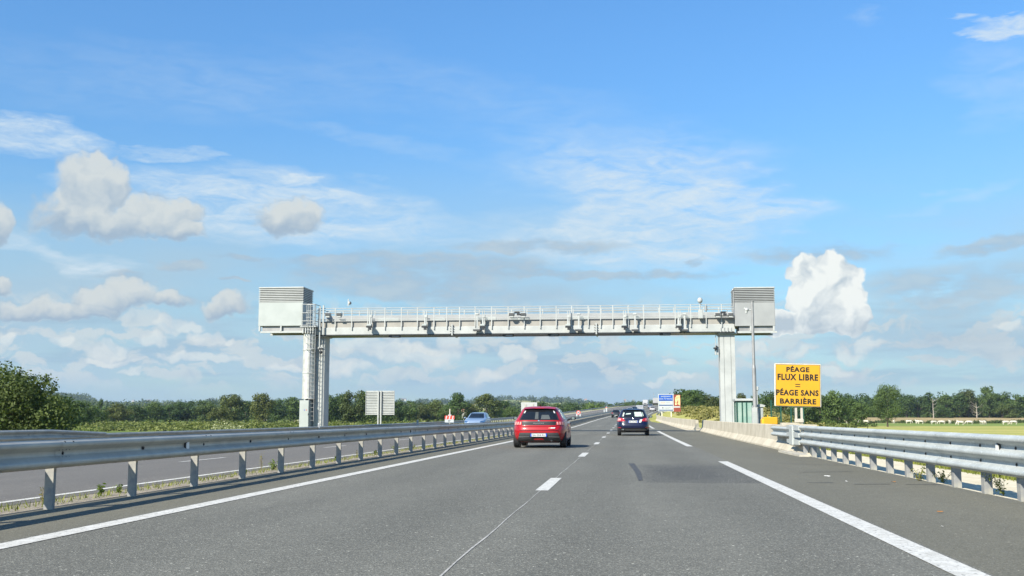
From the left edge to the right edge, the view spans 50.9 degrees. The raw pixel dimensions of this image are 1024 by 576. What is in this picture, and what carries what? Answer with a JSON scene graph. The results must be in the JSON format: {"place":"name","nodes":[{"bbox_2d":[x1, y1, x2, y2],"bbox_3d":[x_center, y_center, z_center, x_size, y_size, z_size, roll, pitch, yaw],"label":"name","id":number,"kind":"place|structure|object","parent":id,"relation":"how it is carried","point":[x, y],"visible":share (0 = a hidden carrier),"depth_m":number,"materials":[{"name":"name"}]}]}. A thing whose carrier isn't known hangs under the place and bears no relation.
{"place":"outdoors","nodes":[
{"label":"outdoors","id":0,"kind":"place"},
{"bbox_2d":[0,434,506,511],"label":"median grass","id":1,"kind":"structure","parent":0,"point":[156,486],"depth_m":16.61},
{"bbox_2d":[0,406,646,514],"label":"median strip","id":2,"kind":"object","parent":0,"point":[39,505],"visible":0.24,"depth_m":15.55,"materials":[{"name":"concrete"}]},
{"bbox_2d":[96,483,105,495],"bbox_3d":[-5.317,2.607,13.932,0.122,0.168,0.123,2,-7,-13],"label":"weed","id":3,"kind":"object","parent":2,"relation":"on","point":[101,489],"visible":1,"depth_m":13.91,"materials":[{"name":"green plant"}]},
{"bbox_2d":[0,435,510,515],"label":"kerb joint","id":4,"kind":"object","parent":2,"relation":"on","point":[189,485],"visible":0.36,"depth_m":15.12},
{"bbox_2d":[0,405,647,505],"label":"opposite road","id":5,"kind":"structure","parent":0,"point":[21,485],"depth_m":22.98,"materials":[{"name":"asphalt"}]},
{"bbox_2d":[0,406,644,502],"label":"opposite edge lines","id":6,"kind":"object","parent":5,"relation":"on","point":[200,475],"visible":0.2,"depth_m":17.87,"materials":[{"name":"paint"}]},
{"bbox_2d":[464,412,489,422],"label":"car","id":7,"kind":"object","parent":5,"relation":"on","point":[479,417],"visible":0.53,"depth_m":88.49,"materials":[{"name":"blue paint"}]},
{"bbox_2d":[0,405,655,541],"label":"margin","id":8,"kind":"object","parent":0,"point":[26,524],"visible":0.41,"depth_m":13.73,"materials":[{"name":"concrete"}]},
{"bbox_2d":[0,404,647,509],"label":"guard rail","id":9,"kind":"object","parent":8,"relation":"on","point":[50,456],"visible":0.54,"depth_m":15.49,"materials":[{"name":"metal"}]},
{"bbox_2d":[0,405,994,575],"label":"road","id":10,"kind":"structure","parent":0,"point":[600,509],"depth_m":9.77,"materials":[{"name":"asphalt"}]},
{"bbox_2d":[0,405,656,548],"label":"edge line","id":11,"kind":"object","parent":10,"relation":"on","point":[65,532],"visible":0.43,"depth_m":11.72,"materials":[{"name":"paint"}]},
{"bbox_2d":[440,430,610,575],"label":"road joint","id":12,"kind":"object","parent":10,"relation":"on","point":[447,569],"visible":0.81,"depth_m":8.82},
{"bbox_2d":[513,404,575,447],"bbox_3d":[1.089,4.797,37.404,2.229,1.494,4.073,-1,-7,6],"label":"red car","id":13,"kind":"object","parent":10,"relation":"on","point":[540,424],"visible":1,"depth_m":35.62,"materials":[{"name":"paint"}]},
{"bbox_2d":[536,424,616,489],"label":"lane dashes","id":14,"kind":"object","parent":10,"relation":"on","point":[549,484],"visible":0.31,"depth_m":16.60,"materials":[{"name":"paint"}]},
{"bbox_2d":[613,408,651,435],"bbox_3d":[6.854,7.560,60.926,2.230,1.603,4.550,-1,-7,6],"label":"blue car","id":15,"kind":"object","parent":10,"relation":"on","point":[632,420],"visible":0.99,"depth_m":58.85,"materials":[{"name":"blue paint"}]},
{"bbox_2d":[629,463,951,484],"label":"tar marks","id":16,"kind":"object","parent":10,"relation":"on","point":[636,470],"visible":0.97,"depth_m":19.64},
{"bbox_2d":[648,410,989,575],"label":"edge line","id":17,"kind":"object","parent":10,"relation":"on","point":[949,565],"visible":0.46,"depth_m":9.38,"materials":[{"name":"paint"}]},
{"bbox_2d":[0,400,1023,506],"bbox_3d":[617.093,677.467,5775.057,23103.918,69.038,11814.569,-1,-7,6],"label":"ground","id":18,"kind":"structure","parent":0,"point":[1002,428],"depth_m":288.48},
{"bbox_2d":[0,361,83,429],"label":"leafy tree","id":19,"kind":"object","parent":18,"relation":"on","point":[18,391],"visible":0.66,"depth_m":57.79,"materials":[{"name":"green plant"}]},
{"bbox_2d":[34,393,80,429],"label":"tree","id":20,"kind":"object","parent":18,"relation":"on","point":[66,397],"visible":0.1,"depth_m":126.31,"materials":[{"name":"green plant"}]},
{"bbox_2d":[55,395,83,429],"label":"tree","id":21,"kind":"object","parent":18,"relation":"on","point":[74,413],"visible":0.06,"depth_m":177.61,"materials":[{"name":"green plant"}]},
{"bbox_2d":[70,400,100,426],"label":"tree","id":22,"kind":"object","parent":18,"relation":"on","point":[85,416],"visible":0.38,"depth_m":239.65,"materials":[{"name":"green plant"}]},
{"bbox_2d":[82,406,109,422],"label":"tree","id":23,"kind":"object","parent":18,"relation":"on","point":[99,417],"visible":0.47,"depth_m":311.40,"materials":[{"name":"green plant"}]},
{"bbox_2d":[102,402,136,421],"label":"tree","id":24,"kind":"object","parent":18,"relation":"on","point":[117,412],"visible":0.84,"depth_m":372.73,"materials":[{"name":"green plant"}]},
{"bbox_2d":[120,405,149,422],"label":"tree","id":25,"kind":"object","parent":18,"relation":"on","point":[140,413],"visible":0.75,"depth_m":413.89,"materials":[{"name":"green plant"}]},
{"bbox_2d":[140,402,168,422],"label":"tree","id":26,"kind":"object","parent":18,"relation":"on","point":[156,409],"visible":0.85,"depth_m":433.83,"materials":[{"name":"green plant"}]},
{"bbox_2d":[158,403,183,422],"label":"tree","id":27,"kind":"object","parent":18,"relation":"on","point":[172,412],"visible":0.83,"depth_m":453.11,"materials":[{"name":"green plant"}]},
{"bbox_2d":[176,401,197,422],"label":"tree","id":28,"kind":"object","parent":18,"relation":"on","point":[187,414],"visible":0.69,"depth_m":461.48,"materials":[{"name":"green plant"}]},
{"bbox_2d":[192,400,217,422],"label":"tree","id":29,"kind":"object","parent":18,"relation":"on","point":[203,409],"visible":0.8,"depth_m":461.73,"materials":[{"name":"green plant"}]},
{"bbox_2d":[205,407,229,422],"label":"tree","id":30,"kind":"object","parent":18,"relation":"on","point":[216,414],"visible":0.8,"depth_m":358.96,"materials":[{"name":"green plant"}]},
{"bbox_2d":[211,419,245,429],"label":"bush","id":31,"kind":"object","parent":18,"relation":"on","point":[219,427],"visible":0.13,"depth_m":77.03,"materials":[{"name":"green plant"}]},
{"bbox_2d":[216,394,248,421],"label":"tree","id":32,"kind":"object","parent":18,"relation":"on","point":[232,401],"visible":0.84,"depth_m":389.49,"materials":[{"name":"green plant"}]},
{"bbox_2d":[236,400,254,422],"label":"tree","id":33,"kind":"object","parent":18,"relation":"on","point":[245,415],"visible":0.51,"depth_m":440.07,"materials":[{"name":"green plant"}]},
{"bbox_2d":[249,393,275,422],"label":"tree","id":34,"kind":"object","parent":18,"relation":"on","point":[260,402],"visible":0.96,"depth_m":346.51,"materials":[{"name":"green plant"}]},
{"bbox_2d":[268,398,288,421],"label":"tree","id":35,"kind":"object","parent":18,"relation":"on","point":[279,413],"visible":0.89,"depth_m":437.89,"materials":[{"name":"green plant"}]},
{"bbox_2d":[281,396,299,422],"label":"tree","id":36,"kind":"object","parent":18,"relation":"on","point":[293,405],"visible":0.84,"depth_m":458.02,"materials":[{"name":"green plant"}]},
{"bbox_2d":[71,417,513,430],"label":"hedge","id":37,"kind":"object","parent":18,"relation":"on","point":[140,426],"visible":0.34,"depth_m":224.89,"materials":[{"name":"green plant"}]},
{"bbox_2d":[328,394,340,422],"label":"tree","id":38,"kind":"object","parent":18,"relation":"on","point":[333,406],"visible":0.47,"depth_m":334.97,"materials":[{"name":"green plant"}]},
{"bbox_2d":[331,393,354,423],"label":"tree","id":39,"kind":"object","parent":18,"relation":"on","point":[341,415],"visible":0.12,"depth_m":343.58,"materials":[{"name":"green plant"}]},
{"bbox_2d":[47,392,642,405],"bbox_3d":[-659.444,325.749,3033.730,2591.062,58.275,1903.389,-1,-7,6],"label":"hill woods","id":40,"kind":"object","parent":18,"relation":"on","point":[80,397],"visible":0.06,"depth_m":2966.22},
{"bbox_2d":[76,402,615,422],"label":"tree belt","id":41,"kind":"object","parent":18,"relation":"on","point":[589,405],"visible":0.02,"depth_m":540.56,"materials":[{"name":"green plant"}]},
{"bbox_2d":[48,398,652,413],"bbox_3d":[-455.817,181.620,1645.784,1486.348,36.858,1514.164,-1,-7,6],"label":"woods","id":42,"kind":"object","parent":18,"relation":"on","point":[516,404],"visible":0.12,"depth_m":1262.77,"materials":[{"name":"green plant"}]},
{"bbox_2d":[338,390,366,422],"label":"tree","id":43,"kind":"object","parent":18,"relation":"on","point":[353,412],"visible":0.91,"depth_m":322.44,"materials":[{"name":"green plant"}]},
{"bbox_2d":[354,392,371,423],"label":"tree","id":44,"kind":"object","parent":18,"relation":"on","point":[367,417],"visible":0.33,"depth_m":337.83,"materials":[{"name":"green plant"}]},
{"bbox_2d":[365,391,394,423],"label":"road sign","id":45,"kind":"object","parent":18,"relation":"on","point":[380,403],"visible":0.78,"depth_m":89.16,"materials":[{"name":"white metal"}]},
{"bbox_2d":[372,415,392,422],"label":"tree","id":46,"kind":"object","parent":18,"relation":"on","point":[374,417],"visible":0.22,"depth_m":362.52,"materials":[{"name":"green plant"}]},
{"bbox_2d":[390,398,408,421],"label":"tree","id":47,"kind":"object","parent":18,"relation":"on","point":[399,414],"visible":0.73,"depth_m":383.34,"materials":[{"name":"green plant"}]},
{"bbox_2d":[400,401,418,422],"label":"tree","id":48,"kind":"object","parent":18,"relation":"on","point":[413,411],"visible":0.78,"depth_m":423.06,"materials":[{"name":"green plant"}]},
{"bbox_2d":[411,403,432,421],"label":"tree","id":49,"kind":"object","parent":18,"relation":"on","point":[424,413],"visible":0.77,"depth_m":431.76,"materials":[{"name":"green plant"}]},
{"bbox_2d":[426,399,445,421],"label":"tree","id":50,"kind":"object","parent":18,"relation":"on","point":[434,407],"visible":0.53,"depth_m":440.17,"materials":[{"name":"green plant"}]},
{"bbox_2d":[436,405,455,420],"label":"tree","id":51,"kind":"object","parent":18,"relation":"on","point":[442,411],"visible":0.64,"depth_m":381.54,"materials":[{"name":"green plant"}]},
{"bbox_2d":[445,409,454,423],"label":"work zone sign","id":52,"kind":"object","parent":18,"relation":"on","point":[449,418],"visible":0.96,"depth_m":104.45,"materials":[{"name":"metal"}]},
{"bbox_2d":[447,392,471,420],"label":"tree","id":53,"kind":"object","parent":18,"relation":"on","point":[457,402],"visible":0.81,"depth_m":419.78,"materials":[{"name":"green plant"}]},
{"bbox_2d":[462,403,478,418],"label":"tree","id":54,"kind":"object","parent":18,"relation":"on","point":[472,408],"visible":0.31,"depth_m":430.21,"materials":[{"name":"green plant"}]},
{"bbox_2d":[469,393,503,421],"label":"tree","id":55,"kind":"object","parent":18,"relation":"on","point":[485,399],"visible":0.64,"depth_m":428.59,"materials":[{"name":"green plant"}]},
{"bbox_2d":[493,400,515,417],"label":"tree","id":56,"kind":"object","parent":18,"relation":"on","point":[504,406],"visible":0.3,"depth_m":469.36,"materials":[{"name":"green plant"}]},
{"bbox_2d":[503,406,517,416],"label":"tree","id":57,"kind":"object","parent":18,"relation":"on","point":[510,412],"visible":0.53,"depth_m":398.80,"materials":[{"name":"green plant"}]},
{"bbox_2d":[258,287,776,426],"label":"toll gantry","id":58,"kind":"object","parent":18,"relation":"on","point":[286,310],"visible":0.97,"depth_m":71.05,"materials":[{"name":"white metal"}]},
{"bbox_2d":[521,402,536,410],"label":"road sign","id":59,"kind":"object","parent":18,"relation":"on","point":[527,404],"visible":0.38,"depth_m":199.65,"materials":[{"name":"white metal"}]},
{"bbox_2d":[550,403,568,413],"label":"tree","id":60,"kind":"object","parent":18,"relation":"on","point":[558,405],"visible":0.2,"depth_m":516.69,"materials":[{"name":"green plant"}]},
{"bbox_2d":[564,402,581,412],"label":"tree","id":61,"kind":"object","parent":18,"relation":"on","point":[573,407],"visible":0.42,"depth_m":553.59,"materials":[{"name":"green plant"}]},
{"bbox_2d":[673,395,680,412],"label":"tourist sign","id":62,"kind":"object","parent":18,"relation":"on","point":[677,404],"visible":0.85,"depth_m":201.70,"materials":[{"name":"metal"}]},
{"bbox_2d":[681,390,702,405],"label":"tree","id":63,"kind":"object","parent":18,"relation":"on","point":[688,399],"visible":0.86,"depth_m":293.67,"materials":[{"name":"green plant"}]},
{"bbox_2d":[695,392,709,405],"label":"tree","id":64,"kind":"object","parent":18,"relation":"on","point":[702,398],"visible":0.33,"depth_m":302.72,"materials":[{"name":"green plant"}]},
{"bbox_2d":[702,394,718,405],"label":"tree","id":65,"kind":"object","parent":18,"relation":"on","point":[710,401],"visible":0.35,"depth_m":293.54,"materials":[{"name":"green plant"}]},
{"bbox_2d":[733,399,752,422],"bbox_3d":[13.390,7.503,62.175,1.055,2.182,1.620,-1,-7,6],"label":"glazed shelter","id":66,"kind":"object","parent":18,"relation":"on","point":[742,411],"visible":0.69,"depth_m":61.54,"materials":[{"name":"teal glass"}]},
{"bbox_2d":[669,389,834,420],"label":"wood","id":67,"kind":"object","parent":18,"relation":"on","point":[694,391],"visible":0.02,"depth_m":340.95,"materials":[{"name":"green plant"}]},
{"bbox_2d":[761,415,777,423],"bbox_3d":[11.636,6.363,48.631,0.688,1.204,0.706,-1,-7,6],"label":"yellow generator box","id":68,"kind":"object","parent":18,"relation":"on","point":[769,420],"visible":0.17,"depth_m":48.34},
{"bbox_2d":[672,405,867,428],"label":"bank scrub","id":69,"kind":"object","parent":18,"relation":"on","point":[706,412],"visible":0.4,"depth_m":140.44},
{"bbox_2d":[759,390,781,412],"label":"tree","id":70,"kind":"object","parent":18,"relation":"on","point":[766,399],"visible":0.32,"depth_m":282.45,"materials":[{"name":"green plant"}]},
{"bbox_2d":[770,400,781,423],"bbox_3d":[13.870,7.046,56.416,0.564,2.312,0.070,-1,-7,6],"label":"fence","id":71,"kind":"object","parent":18,"relation":"on","point":[780,415],"visible":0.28,"depth_m":56.45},
{"bbox_2d":[714,406,856,427],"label":"thicket scrub","id":72,"kind":"object","parent":18,"relation":"on","point":[850,425],"visible":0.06,"depth_m":234.57,"materials":[{"name":"green plant"}]},
{"bbox_2d":[790,407,803,423],"bbox_3d":[14.947,7.047,56.301,0.699,2.282,0.070,-1,-7,6],"label":"fence","id":73,"kind":"object","parent":18,"relation":"on","point":[791,418],"visible":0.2,"depth_m":56.35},
{"bbox_2d":[774,363,820,431],"bbox_3d":[11.935,4.807,44.890,1.959,3.338,0.540,-1,-7,6],"label":"yellow road sign","id":74,"kind":"object","parent":18,"relation":"on","point":[796,385],"visible":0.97,"depth_m":44.81,"materials":[{"name":"metal"}]},
{"bbox_2d":[792,407,818,421],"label":"tree","id":75,"kind":"object","parent":18,"relation":"on","point":[808,412],"visible":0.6,"depth_m":288.74,"materials":[{"name":"green plant"}]},
{"bbox_2d":[807,395,834,424],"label":"tree","id":76,"kind":"object","parent":18,"relation":"on","point":[818,414],"visible":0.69,"depth_m":290.04,"materials":[{"name":"green plant"}]},
{"bbox_2d":[817,389,850,425],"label":"tree","id":77,"kind":"object","parent":18,"relation":"on","point":[834,404],"visible":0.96,"depth_m":288.96,"materials":[{"name":"green plant"}]},
{"bbox_2d":[840,393,853,424],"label":"tree","id":78,"kind":"object","parent":18,"relation":"on","point":[850,400],"visible":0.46,"depth_m":328.05,"materials":[{"name":"green plant"}]},
{"bbox_2d":[848,401,877,426],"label":"tree","id":79,"kind":"object","parent":18,"relation":"on","point":[860,414],"visible":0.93,"depth_m":317.02,"materials":[{"name":"green plant"}]},
{"bbox_2d":[869,384,905,426],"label":"pasture tree","id":80,"kind":"object","parent":18,"relation":"on","point":[883,395],"visible":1,"depth_m":317.38,"materials":[{"name":"green plant"}]},
{"bbox_2d":[894,394,918,417],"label":"tree","id":81,"kind":"object","parent":18,"relation":"on","point":[908,402],"visible":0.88,"depth_m":608.08,"materials":[{"name":"green plant"}]},
{"bbox_2d":[819,447,1015,481],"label":"verge grass","id":82,"kind":"structure","parent":18,"relation":"on","point":[962,471],"depth_m":21.61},
{"bbox_2d":[909,395,930,417],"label":"tree","id":83,"kind":"object","parent":18,"relation":"on","point":[924,406],"visible":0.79,"depth_m":609.76,"materials":[{"name":"green plant"}]},
{"bbox_2d":[828,391,1023,417],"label":"wood","id":84,"kind":"object","parent":18,"relation":"on","point":[927,414],"visible":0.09,"depth_m":635.39,"materials":[{"name":"green plant"}]},
{"bbox_2d":[838,419,1023,423],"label":"pasture hedge","id":85,"kind":"object","parent":18,"relation":"on","point":[973,422],"visible":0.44,"depth_m":479.86,"materials":[{"name":"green plant"}]},
{"bbox_2d":[934,406,953,417],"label":"tree","id":86,"kind":"object","parent":18,"relation":"on","point":[942,411],"visible":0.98,"depth_m":587.47,"materials":[{"name":"green plant"}]},
{"bbox_2d":[933,395,959,417],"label":"tree","id":87,"kind":"object","parent":18,"relation":"on","point":[945,399],"visible":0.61,"depth_m":616.34,"materials":[{"name":"green plant"}]},
{"bbox_2d":[947,393,969,417],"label":"tree","id":88,"kind":"object","parent":18,"relation":"on","point":[960,402],"visible":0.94,"depth_m":615.82,"materials":[{"name":"green plant"}]},
{"bbox_2d":[958,389,978,417],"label":"tree","id":89,"kind":"object","parent":18,"relation":"on","point":[969,394],"visible":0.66,"depth_m":620.86,"materials":[{"name":"green plant"}]},
{"bbox_2d":[977,386,998,417],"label":"tree","id":90,"kind":"object","parent":18,"relation":"on","point":[985,400],"visible":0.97,"depth_m":619.91,"materials":[{"name":"green plant"}]},
{"bbox_2d":[990,392,1012,416],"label":"tree","id":91,"kind":"object","parent":18,"relation":"on","point":[997,403],"visible":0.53,"depth_m":614.02,"materials":[{"name":"green plant"}]},
{"bbox_2d":[994,403,1018,417],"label":"tree","id":92,"kind":"object","parent":18,"relation":"on","point":[1012,410],"visible":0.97,"depth_m":584.31,"materials":[{"name":"green plant"}]},
{"bbox_2d":[1004,394,1023,417],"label":"tree","id":93,"kind":"object","parent":18,"relation":"on","point":[1017,402],"visible":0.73,"depth_m":602.97,"materials":[{"name":"green plant"}]},
{"bbox_2d":[0,0,1023,405],"label":"sky","id":94,"kind":"structure","parent":0,"point":[164,164],"materials":[{"name":"blue"}]},
{"bbox_2d":[508,406,621,421],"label":"opposite verge","id":95,"kind":"structure","parent":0,"point":[593,410],"depth_m":337.86,"materials":[{"name":"plant"}]},
{"bbox_2d":[0,429,106,439],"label":"guard rail","id":96,"kind":"object","parent":95,"relation":"on","point":[24,434],"visible":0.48,"depth_m":33.21,"materials":[{"name":"metal"}]},
{"bbox_2d":[105,404,623,435],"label":"guard rail","id":97,"kind":"object","parent":95,"relation":"on","point":[265,429],"visible":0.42,"depth_m":59.33,"materials":[{"name":"metal"}]},
{"bbox_2d":[647,411,1023,575],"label":"hard shoulder","id":98,"kind":"object","parent":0,"point":[982,531],"visible":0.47,"depth_m":12.76},
{"bbox_2d":[667,424,698,430],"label":"barrier footing","id":99,"kind":"object","parent":98,"relation":"on","point":[685,429],"visible":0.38,"depth_m":83.41,"materials":[{"name":"concrete"}]},
{"bbox_2d":[656,415,699,429],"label":"concrete barrier","id":100,"kind":"object","parent":99,"relation":"on","point":[690,424],"visible":0.94,"depth_m":95.95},
{"bbox_2d":[699,420,827,455],"bbox_3d":[10.769,6.906,52.257,0.702,0.855,47.906,-1,-7,6],"label":"concrete barrier","id":101,"kind":"object","parent":98,"relation":"on","point":[756,434],"visible":0.78,"depth_m":42.43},
{"bbox_2d":[771,425,1023,501],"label":"guard rail","id":102,"kind":"object","parent":98,"relation":"on","point":[988,454],"visible":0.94,"depth_m":16.88,"materials":[{"name":"metal"}]},
{"bbox_2d":[910,464,925,480],"bbox_3d":[6.531,2.946,17.179,0.266,0.290,0.478,1,-7,-12],"label":"weed","id":103,"kind":"object","parent":98,"relation":"on","point":[919,477],"visible":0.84,"depth_m":17.15,"materials":[{"name":"green plant"}]},
{"bbox_2d":[700,428,1016,499],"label":"gravel verge","id":104,"kind":"structure","parent":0,"point":[971,481],"depth_m":18.93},
{"bbox_2d":[658,394,673,416],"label":"blue payment sign","id":105,"kind":"object","parent":104,"relation":"on","point":[665,402],"visible":1,"depth_m":181.25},
{"bbox_2d":[744,301,756,406],"bbox_3d":[11.324,3.917,50.954,0.530,6.619,0.210,1,-7,-6],"label":"camera pole","id":106,"kind":"object","parent":104,"relation":"on","point":[754,388],"visible":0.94,"depth_m":50.99,"materials":[{"name":"grey metal"}]},
{"bbox_2d":[751,407,757,422],"bbox_3d":[11.314,6.354,50.081,0.244,1.570,0.313,-1,-7,6],"label":"electric cabinet","id":107,"kind":"object","parent":104,"relation":"on","point":[754,414],"visible":0.37,"depth_m":49.99,"materials":[{"name":"white metal"}]},
{"bbox_2d":[752,404,764,423],"bbox_3d":[11.749,6.397,51.150,0.562,1.740,0.600,-1,-7,6],"label":"electric cabinet","id":108,"kind":"object","parent":104,"relation":"on","point":[760,410],"visible":0.53,"depth_m":50.95,"materials":[{"name":"white metal"}]},
{"bbox_2d":[930,470,950,482],"bbox_3d":[6.740,2.932,16.782,0.421,0.234,0.208,-3,-7,23],"label":"weed","id":109,"kind":"object","parent":104,"relation":"on","point":[943,477],"visible":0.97,"depth_m":16.75,"materials":[{"name":"green plant"}]},
{"bbox_2d":[982,474,1007,495],"bbox_3d":[6.292,2.553,14.033,0.321,0.319,0.526,-1,-7,6],"label":"weed","id":110,"kind":"object","parent":104,"relation":"on","point":[997,482],"visible":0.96,"depth_m":14.03,"materials":[{"name":"green plant"}]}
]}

